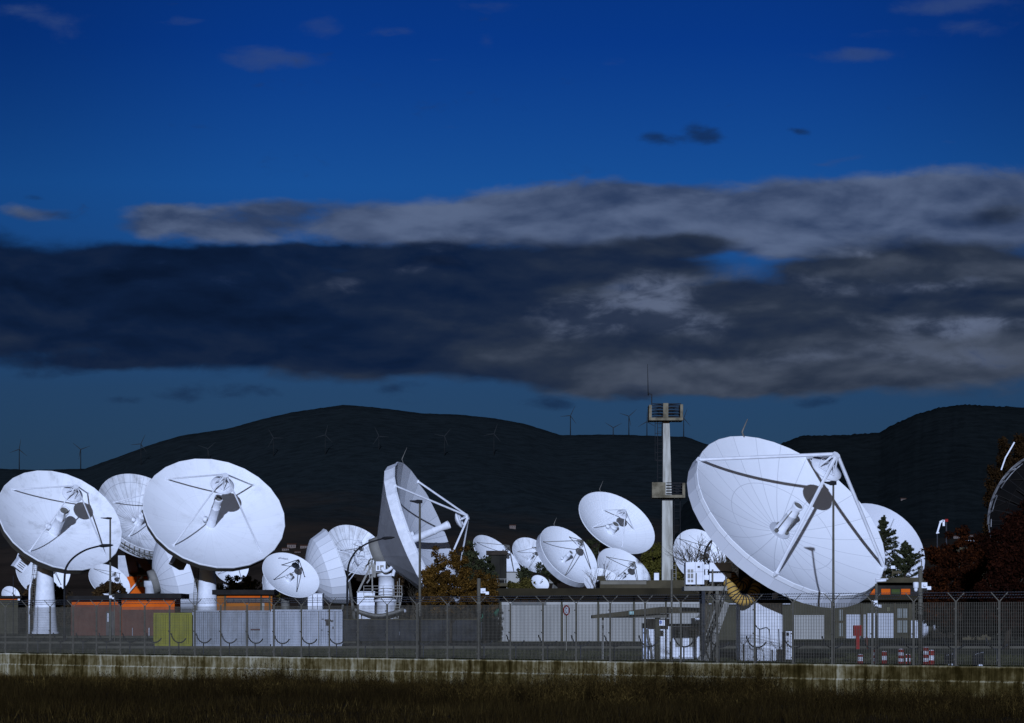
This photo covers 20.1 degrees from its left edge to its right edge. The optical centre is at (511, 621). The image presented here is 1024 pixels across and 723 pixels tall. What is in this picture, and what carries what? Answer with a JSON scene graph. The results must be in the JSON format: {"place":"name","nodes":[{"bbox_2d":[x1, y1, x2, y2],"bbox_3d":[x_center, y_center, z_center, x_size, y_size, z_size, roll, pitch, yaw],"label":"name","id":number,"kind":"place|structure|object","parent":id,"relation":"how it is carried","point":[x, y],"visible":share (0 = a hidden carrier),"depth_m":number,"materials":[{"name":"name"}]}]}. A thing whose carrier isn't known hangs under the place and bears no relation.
{"place":"outdoors","nodes":[
{"label":"outdoors","id":0,"kind":"place"},
{"bbox_2d":[0,596,28,633],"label":"building","id":1,"kind":"structure","parent":0,"point":[9,598],"depth_m":400.00,"materials":[{"name":"white paint"}]},
{"bbox_2d":[113,593,188,635],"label":"building","id":2,"kind":"structure","parent":0,"point":[132,626],"depth_m":337.98,"materials":[{"name":"metal"}]},
{"bbox_2d":[0,405,707,610],"bbox_3d":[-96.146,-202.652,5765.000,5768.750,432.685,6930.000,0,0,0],"label":"hills","id":3,"kind":"structure","parent":0,"point":[530,481],"depth_m":4693.35,"materials":[{"name":"plant"}]},
{"bbox_2d":[344,619,499,640],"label":"yard wall","id":4,"kind":"structure","parent":0,"point":[409,630],"depth_m":250.00,"materials":[{"name":"concrete"}]},
{"bbox_2d":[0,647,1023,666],"bbox_3d":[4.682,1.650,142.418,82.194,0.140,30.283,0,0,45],"label":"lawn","id":5,"kind":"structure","parent":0,"point":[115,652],"depth_m":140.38,"materials":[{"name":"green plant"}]},
{"bbox_2d":[0,654,1023,722],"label":"field","id":6,"kind":"structure","parent":0,"point":[822,716],"depth_m":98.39,"materials":[{"name":"plant"}]},
{"bbox_2d":[0,653,1023,699],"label":"retaining wall","id":7,"kind":"structure","parent":6,"relation":"on","point":[975,679],"depth_m":125.65,"materials":[{"name":"concrete"}]},
{"bbox_2d":[0,591,1023,666],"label":"security fence","id":8,"kind":"object","parent":7,"relation":"on","point":[77,617],"visible":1,"depth_m":125.55,"materials":[{"name":"metal"}]},
{"bbox_2d":[0,0,1023,681],"label":"sky","id":9,"kind":"structure","parent":0,"point":[802,217],"materials":[{"name":"blue"}]},
{"bbox_2d":[1,623,1023,666],"bbox_3d":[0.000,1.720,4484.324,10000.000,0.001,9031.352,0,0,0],"label":"ground","id":10,"kind":"structure","parent":0,"point":[89,646],"depth_m":175.20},
{"bbox_2d":[2,586,19,595],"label":"dish antenna","id":11,"kind":"object","parent":10,"relation":"on","point":[7,591],"visible":0.46,"depth_m":436.77,"materials":[{"name":"paint"}]},
{"bbox_2d":[16,553,69,601],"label":"dish antenna","id":12,"kind":"object","parent":10,"relation":"on","point":[24,577],"visible":0.09,"depth_m":470.52,"materials":[{"name":"paint"}]},
{"bbox_2d":[22,579,66,615],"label":"clipped bush","id":13,"kind":"object","parent":10,"relation":"on","point":[58,592],"visible":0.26,"depth_m":413.50,"materials":[{"name":"brown plant"}]},
{"bbox_2d":[0,470,121,633],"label":"dish antenna","id":14,"kind":"object","parent":10,"relation":"on","point":[51,522],"visible":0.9,"depth_m":387.78,"materials":[{"name":"paint"}]},
{"bbox_2d":[1,636,143,637],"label":"kerb","id":15,"kind":"structure","parent":10,"relation":"on","point":[86,636],"depth_m":298.85,"materials":[{"name":"concrete"}]},
{"bbox_2d":[63,544,112,641],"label":"curved lamp","id":16,"kind":"object","parent":10,"relation":"on","point":[64,595],"visible":0.98,"depth_m":234.93,"materials":[{"name":"black metal"}]},
{"bbox_2d":[67,596,121,635],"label":"building","id":17,"kind":"structure","parent":10,"relation":"on","point":[103,626],"depth_m":342.86,"materials":[{"name":"metal"}]},
{"bbox_2d":[106,611,113,635],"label":"door","id":18,"kind":"structure","parent":17,"relation":"in","point":[112,612],"depth_m":342.79,"materials":[{"name":"grey metal"}]},
{"bbox_2d":[103,517,111,640],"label":"lamp post","id":19,"kind":"object","parent":10,"relation":"on","point":[110,627],"visible":0.92,"depth_m":239.93,"materials":[{"name":"metal"}]},
{"bbox_2d":[91,581,126,603],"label":"clipped bush","id":20,"kind":"object","parent":10,"relation":"on","point":[102,589],"visible":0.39,"depth_m":348.29,"materials":[{"name":"brown plant"}]},
{"bbox_2d":[89,564,129,592],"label":"dish antenna","id":21,"kind":"object","parent":10,"relation":"on","point":[98,574],"visible":0.45,"depth_m":357.86,"materials":[{"name":"paint"}]},
{"bbox_2d":[99,474,155,592],"bbox_3d":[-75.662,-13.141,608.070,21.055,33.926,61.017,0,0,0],"label":"dish antenna","id":22,"kind":"object","parent":10,"relation":"on","point":[123,494],"visible":0.39,"depth_m":588.13,"materials":[{"name":"paint"}]},
{"bbox_2d":[144,542,197,612],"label":"dish antenna","id":23,"kind":"object","parent":10,"relation":"on","point":[164,575],"visible":0.62,"depth_m":474.94,"materials":[{"name":"paint"}]},
{"bbox_2d":[1,642,355,642],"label":"kerb","id":24,"kind":"structure","parent":10,"relation":"on","point":[102,642],"depth_m":222.35,"materials":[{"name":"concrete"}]},
{"bbox_2d":[143,459,284,609],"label":"dish antenna","id":25,"kind":"object","parent":10,"relation":"on","point":[208,518],"visible":0.86,"depth_m":376.48,"materials":[{"name":"paint"}]},
{"bbox_2d":[216,568,248,588],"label":"dish antenna","id":26,"kind":"object","parent":10,"relation":"on","point":[239,573],"visible":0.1,"depth_m":480.50,"materials":[{"name":"paint"}]},
{"bbox_2d":[0,588,475,626],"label":"distant wood","id":27,"kind":"object","parent":10,"relation":"on","point":[277,608],"visible":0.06,"depth_m":851.37,"materials":[{"name":"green plant"}]},
{"bbox_2d":[212,590,278,610],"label":"building","id":28,"kind":"structure","parent":10,"relation":"on","point":[239,594],"depth_m":363.58,"materials":[{"name":"metal"}]},
{"bbox_2d":[226,598,268,601],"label":"window","id":29,"kind":"structure","parent":28,"relation":"in","point":[226,598],"depth_m":363.56,"materials":[{"name":"glass"}]},
{"bbox_2d":[216,574,280,601],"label":"hedge","id":30,"kind":"object","parent":10,"relation":"on","point":[248,584],"visible":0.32,"depth_m":389.66,"materials":[{"name":"green plant"}]},
{"bbox_2d":[262,575,273,589],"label":"dish antenna","id":31,"kind":"object","parent":10,"relation":"on","point":[266,585],"visible":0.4,"depth_m":369.27,"materials":[{"name":"paint"}]},
{"bbox_2d":[262,553,319,609],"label":"dish antenna","id":32,"kind":"object","parent":10,"relation":"on","point":[288,575],"visible":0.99,"depth_m":267.19,"materials":[{"name":"paint"}]},
{"bbox_2d":[308,593,323,609],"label":"building","id":33,"kind":"structure","parent":10,"relation":"on","point":[318,596],"depth_m":375.00,"materials":[{"name":"white paint"}]},
{"bbox_2d":[299,529,365,609],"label":"dish antenna","id":34,"kind":"object","parent":10,"relation":"on","point":[323,559],"visible":0.81,"depth_m":432.05,"materials":[{"name":"paint"}]},
{"bbox_2d":[329,525,373,618],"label":"dish antenna","id":35,"kind":"object","parent":10,"relation":"on","point":[351,538],"visible":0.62,"depth_m":535.31,"materials":[{"name":"paint"}]},
{"bbox_2d":[357,591,375,618],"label":"building","id":36,"kind":"structure","parent":10,"relation":"on","point":[371,603],"depth_m":380.95,"materials":[{"name":"white paint"}]},
{"bbox_2d":[346,536,394,605],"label":"curved lamp","id":37,"kind":"object","parent":10,"relation":"on","point":[383,538],"visible":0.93,"depth_m":254.93,"materials":[{"name":"black metal"}]},
{"bbox_2d":[354,608,405,618],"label":"circular antenna base","id":38,"kind":"object","parent":10,"relation":"on","point":[384,614],"visible":0.45,"depth_m":261.92,"materials":[{"name":"grey metal"}]},
{"bbox_2d":[394,574,418,618],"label":"brown tree","id":39,"kind":"object","parent":10,"relation":"on","point":[404,582],"visible":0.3,"depth_m":383.67,"materials":[{"name":"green plant"}]},
{"bbox_2d":[357,448,469,618],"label":"dish antenna","id":40,"kind":"object","parent":10,"relation":"on","point":[399,515],"visible":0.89,"depth_m":342.25,"materials":[{"name":"paint"}]},
{"bbox_2d":[410,500,422,657],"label":"lamp post","id":41,"kind":"object","parent":10,"relation":"on","point":[419,502],"visible":0.85,"depth_m":132.18,"materials":[{"name":"metal"}]},
{"bbox_2d":[415,545,488,642],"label":"autumn tree","id":42,"kind":"object","parent":10,"relation":"on","point":[434,584],"visible":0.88,"depth_m":217.72,"materials":[{"name":"brown plant"}]},
{"bbox_2d":[457,540,498,618],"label":"evergreen tree","id":43,"kind":"object","parent":10,"relation":"on","point":[472,555],"visible":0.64,"depth_m":299.52,"materials":[{"name":"green plant"}]},
{"bbox_2d":[477,578,488,658],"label":"camera pole","id":44,"kind":"object","parent":10,"relation":"on","point":[480,590],"visible":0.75,"depth_m":130.00,"materials":[{"name":"metal"}]},
{"bbox_2d":[467,573,500,642],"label":"autumn tree","id":45,"kind":"object","parent":10,"relation":"on","point":[491,590],"visible":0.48,"depth_m":228.34,"materials":[{"name":"brown plant"}]},
{"bbox_2d":[473,535,520,578],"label":"dish antenna","id":46,"kind":"object","parent":10,"relation":"on","point":[484,543],"visible":0.38,"depth_m":535.72,"materials":[{"name":"paint"}]},
{"bbox_2d":[486,551,507,618],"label":"concrete stack","id":47,"kind":"object","parent":10,"relation":"on","point":[499,559],"visible":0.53,"depth_m":331.03,"materials":[{"name":"grey concrete"}]},
{"bbox_2d":[507,577,534,587],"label":"olive bush","id":48,"kind":"object","parent":10,"relation":"on","point":[525,582],"visible":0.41,"depth_m":282.03,"materials":[{"name":"green plant"}]},
{"bbox_2d":[512,537,542,571],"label":"dish antenna","id":49,"kind":"object","parent":10,"relation":"on","point":[525,553],"visible":0.76,"depth_m":480.68,"materials":[{"name":"paint"}]},
{"bbox_2d":[516,562,550,584],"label":"garden tree","id":50,"kind":"object","parent":10,"relation":"on","point":[544,571],"visible":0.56,"depth_m":435.99,"materials":[{"name":"green plant"}]},
{"bbox_2d":[531,575,548,587],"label":"dish antenna","id":51,"kind":"object","parent":10,"relation":"on","point":[540,581],"visible":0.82,"depth_m":282.60,"materials":[{"name":"paint"}]},
{"bbox_2d":[98,646,1023,647],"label":"kerb","id":52,"kind":"structure","parent":10,"relation":"on","point":[507,647],"depth_m":181.75,"materials":[{"name":"concrete"}]},
{"bbox_2d":[536,520,596,587],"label":"dish antenna","id":53,"kind":"object","parent":10,"relation":"on","point":[566,556],"visible":0.97,"depth_m":369.90,"materials":[{"name":"paint"}]},
{"bbox_2d":[584,538,599,567],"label":"garden tree","id":54,"kind":"object","parent":10,"relation":"on","point":[594,550],"visible":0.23,"depth_m":505.06,"materials":[{"name":"green plant"}]},
{"bbox_2d":[583,568,618,587],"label":"dish antenna","id":55,"kind":"object","parent":10,"relation":"on","point":[588,582],"visible":0.22,"depth_m":320.94,"materials":[{"name":"paint"}]},
{"bbox_2d":[582,557,619,587],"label":"bare tree","id":56,"kind":"object","parent":10,"relation":"on","point":[607,576],"visible":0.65,"depth_m":259.06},
{"bbox_2d":[579,482,654,554],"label":"dish antenna","id":57,"kind":"object","parent":10,"relation":"on","point":[610,520],"visible":0.92,"depth_m":419.05,"materials":[{"name":"paint"}]},
{"bbox_2d":[597,548,650,579],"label":"dish antenna","id":58,"kind":"object","parent":10,"relation":"on","point":[629,566],"visible":0.6,"depth_m":357.33,"materials":[{"name":"paint"}]},
{"bbox_2d":[591,607,698,659],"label":"canopy","id":59,"kind":"object","parent":10,"relation":"on","point":[655,614],"visible":0.4,"depth_m":126.50,"materials":[{"name":"metal"}]},
{"bbox_2d":[640,541,661,579],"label":"willow","id":60,"kind":"object","parent":10,"relation":"on","point":[650,561],"visible":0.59,"depth_m":451.63,"materials":[{"name":"green plant"}]},
{"bbox_2d":[642,619,668,658],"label":"cable cabinet","id":61,"kind":"object","parent":10,"relation":"on","point":[654,639],"visible":0.58,"depth_m":129.03,"materials":[{"name":"white metal"}]},
{"bbox_2d":[647,364,684,579],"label":"concrete tower","id":62,"kind":"structure","parent":10,"relation":"on","point":[662,490],"depth_m":299.43,"materials":[{"name":"concrete"}]},
{"bbox_2d":[671,569,672,660],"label":"camera pole","id":63,"kind":"object","parent":10,"relation":"on","point":[671,607],"visible":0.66,"depth_m":121.17,"materials":[{"name":"metal"}]},
{"bbox_2d":[673,563,683,579],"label":"willow","id":64,"kind":"object","parent":10,"relation":"on","point":[679,575],"visible":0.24,"depth_m":479.22,"materials":[{"name":"green plant"}]},
{"bbox_2d":[670,618,698,658],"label":"electrical cabinet","id":65,"kind":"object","parent":10,"relation":"on","point":[686,639],"depth_m":131.51,"materials":[{"name":"white metal"}]},
{"bbox_2d":[673,529,725,574],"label":"dish antenna","id":66,"kind":"object","parent":10,"relation":"on","point":[682,537],"visible":0.3,"depth_m":343.81,"materials":[{"name":"paint"}]},
{"bbox_2d":[665,534,738,632],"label":"bare tree","id":67,"kind":"object","parent":10,"relation":"on","point":[702,556],"visible":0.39,"depth_m":184.14,"materials":[{"name":"grey plant"}]},
{"bbox_2d":[682,569,729,661],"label":"steel platform","id":68,"kind":"structure","parent":10,"relation":"on","point":[717,589],"depth_m":122.69,"materials":[{"name":"grey metal"}]},
{"bbox_2d":[684,562,703,585],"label":"air conditioner","id":69,"kind":"object","parent":68,"relation":"on","point":[691,569],"visible":0.96,"depth_m":122.88,"materials":[{"name":"white paint"}]},
{"bbox_2d":[704,572,730,583],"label":"condenser","id":70,"kind":"object","parent":68,"relation":"on","point":[719,577],"visible":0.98,"depth_m":122.93,"materials":[{"name":"white paint"}]},
{"bbox_2d":[704,560,731,571],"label":"condenser","id":71,"kind":"object","parent":70,"relation":"on","point":[719,567],"visible":1,"depth_m":122.93,"materials":[{"name":"white paint"}]},
{"bbox_2d":[687,419,886,660],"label":"dish antenna","id":72,"kind":"object","parent":10,"relation":"on","point":[762,509],"visible":0.95,"depth_m":123.27,"materials":[{"name":"paint"}]},
{"bbox_2d":[722,572,762,605],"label":"air hose","id":73,"kind":"object","parent":72,"relation":"attached to","point":[735,584],"visible":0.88,"depth_m":122.84,"materials":[{"name":"yellow plastic"}]},
{"bbox_2d":[783,631,791,661],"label":"control panel","id":74,"kind":"object","parent":10,"relation":"on","point":[787,646],"visible":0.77,"depth_m":119.40,"materials":[{"name":"white paint"}]},
{"bbox_2d":[824,481,836,663],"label":"lamp post","id":75,"kind":"object","parent":10,"relation":"on","point":[832,483],"visible":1,"depth_m":113.43,"materials":[{"name":"metal"}]},
{"bbox_2d":[853,625,860,648],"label":"hydrant box","id":76,"kind":"object","parent":10,"relation":"on","point":[857,635],"visible":0.45,"depth_m":174.59,"materials":[{"name":"red paint"}]},
{"bbox_2d":[874,579,885,663],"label":"camera pole","id":77,"kind":"object","parent":10,"relation":"on","point":[876,621],"visible":0.83,"depth_m":113.43,"materials":[{"name":"metal"}]},
{"bbox_2d":[877,515,905,576],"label":"conifer","id":78,"kind":"object","parent":10,"relation":"on","point":[882,526],"visible":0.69,"depth_m":307.49,"materials":[{"name":"green plant"}]},
{"bbox_2d":[861,503,924,576],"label":"dish antenna","id":79,"kind":"object","parent":10,"relation":"on","point":[903,527],"visible":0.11,"depth_m":356.02,"materials":[{"name":"paint"}]},
{"bbox_2d":[885,540,922,576],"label":"conifer","id":80,"kind":"object","parent":10,"relation":"on","point":[909,559],"visible":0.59,"depth_m":311.26,"materials":[{"name":"green plant"}]},
{"bbox_2d":[913,561,930,664],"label":"camera pole","id":81,"kind":"object","parent":10,"relation":"on","point":[919,585],"visible":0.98,"depth_m":111.81,"materials":[{"name":"metal"}]},
{"bbox_2d":[936,519,947,637],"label":"signal mast","id":82,"kind":"object","parent":10,"relation":"on","point":[943,522],"visible":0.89,"depth_m":282.17,"materials":[{"name":"metal"}]},
{"bbox_2d":[932,627,952,637],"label":"door","id":83,"kind":"structure","parent":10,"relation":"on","point":[932,627],"depth_m":285.92,"materials":[{"name":"grey metal"}]},
{"bbox_2d":[918,523,991,645],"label":"red tree","id":84,"kind":"object","parent":10,"relation":"on","point":[965,567],"visible":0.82,"depth_m":191.40,"materials":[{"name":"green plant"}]},
{"bbox_2d":[915,600,1023,644],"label":"red tree","id":85,"kind":"object","parent":10,"relation":"on","point":[973,634],"visible":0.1,"depth_m":199.70,"materials":[{"name":"red plant"}]},
{"bbox_2d":[953,540,990,639],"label":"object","id":86,"kind":"object","parent":10,"relation":"on","point":[965,638],"visible":0.06,"depth_m":234.25,"materials":[{"name":"white paint"}]},
{"bbox_2d":[972,651,982,665],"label":"drum","id":87,"kind":"object","parent":10,"relation":"on","point":[974,657],"visible":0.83,"depth_m":109.16,"materials":[{"name":"plastic"}]},
{"bbox_2d":[981,463,1000,585],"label":"poplar","id":88,"kind":"object","parent":10,"relation":"on","point":[990,485],"visible":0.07,"depth_m":399.63,"materials":[{"name":"brown plant"}]},
{"bbox_2d":[968,499,1023,648],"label":"red tree","id":89,"kind":"object","parent":10,"relation":"on","point":[1004,556],"visible":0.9,"depth_m":180.46,"materials":[{"name":"red plant"}]},
{"bbox_2d":[995,436,1013,484],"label":"poplar","id":90,"kind":"object","parent":10,"relation":"on","point":[1002,442],"visible":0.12,"depth_m":399.47,"materials":[{"name":"brown plant"}]},
{"bbox_2d":[987,442,1023,542],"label":"dish antenna","id":91,"kind":"object","parent":10,"relation":"on","point":[1008,492],"visible":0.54,"depth_m":226.05,"materials":[{"name":"paint"}]},
{"bbox_2d":[1011,433,1023,580],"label":"poplar","id":92,"kind":"object","parent":10,"relation":"on","point":[1018,440],"visible":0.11,"depth_m":399.04,"materials":[{"name":"brown plant"}]},
{"bbox_2d":[507,572,518,582],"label":"building","id":93,"kind":"structure","parent":0,"point":[511,576],"depth_m":457.14,"materials":[{"name":"concrete"}]},
{"bbox_2d":[136,643,1023,645],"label":"road","id":94,"kind":"structure","parent":0,"point":[805,644],"depth_m":208.45,"materials":[{"name":"grey asphalt"}]},
{"bbox_2d":[161,613,192,645],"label":"container","id":95,"kind":"object","parent":94,"relation":"on","point":[188,624],"visible":0.43,"depth_m":193.57,"materials":[{"name":"yellow metal"}]},
{"bbox_2d":[192,610,270,645],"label":"container","id":96,"kind":"object","parent":94,"relation":"on","point":[203,623],"visible":0.64,"depth_m":193.86,"materials":[{"name":"white metal"}]},
{"bbox_2d":[270,610,343,645],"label":"container","id":97,"kind":"object","parent":94,"relation":"on","point":[286,628],"visible":0.52,"depth_m":193.66,"materials":[{"name":"grey metal"}]},
{"bbox_2d":[496,564,709,641],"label":"building","id":98,"kind":"structure","parent":0,"point":[656,586],"depth_m":240.00,"materials":[{"name":"metal"}]},
{"bbox_2d":[512,598,545,604],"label":"window","id":99,"kind":"structure","parent":98,"relation":"in","point":[516,602],"depth_m":239.95,"materials":[{"name":"glass"}]},
{"bbox_2d":[705,591,830,639],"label":"building","id":100,"kind":"structure","parent":0,"point":[731,602],"depth_m":262.00,"materials":[{"name":"grey paint"}]},
{"bbox_2d":[794,615,823,638],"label":"door","id":101,"kind":"structure","parent":100,"relation":"in","point":[805,618],"depth_m":261.93,"materials":[{"name":"white metal"}]},
{"bbox_2d":[673,404,1023,591],"bbox_3d":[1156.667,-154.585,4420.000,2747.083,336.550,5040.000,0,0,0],"label":"hills","id":102,"kind":"structure","parent":0,"point":[931,466],"depth_m":3711.19,"materials":[{"name":"plant"}]},
{"bbox_2d":[835,566,952,637],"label":"building","id":103,"kind":"structure","parent":0,"point":[894,585],"depth_m":285.94,"materials":[{"name":"concrete"}]},
{"bbox_2d":[847,614,858,637],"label":"door","id":104,"kind":"structure","parent":103,"relation":"in","point":[847,614],"depth_m":285.92,"materials":[{"name":"white metal"}]},
{"bbox_2d":[867,613,892,637],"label":"door","id":105,"kind":"structure","parent":103,"relation":"in","point":[880,614],"depth_m":285.92,"materials":[{"name":"white metal"}]},
{"bbox_2d":[896,607,906,633],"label":"window","id":106,"kind":"structure","parent":103,"relation":"in","point":[897,608],"depth_m":285.99,"materials":[{"name":"grey glass"}]},
{"bbox_2d":[911,621,927,637],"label":"door","id":107,"kind":"structure","parent":103,"relation":"in","point":[925,628],"depth_m":285.92,"materials":[{"name":"white metal"}]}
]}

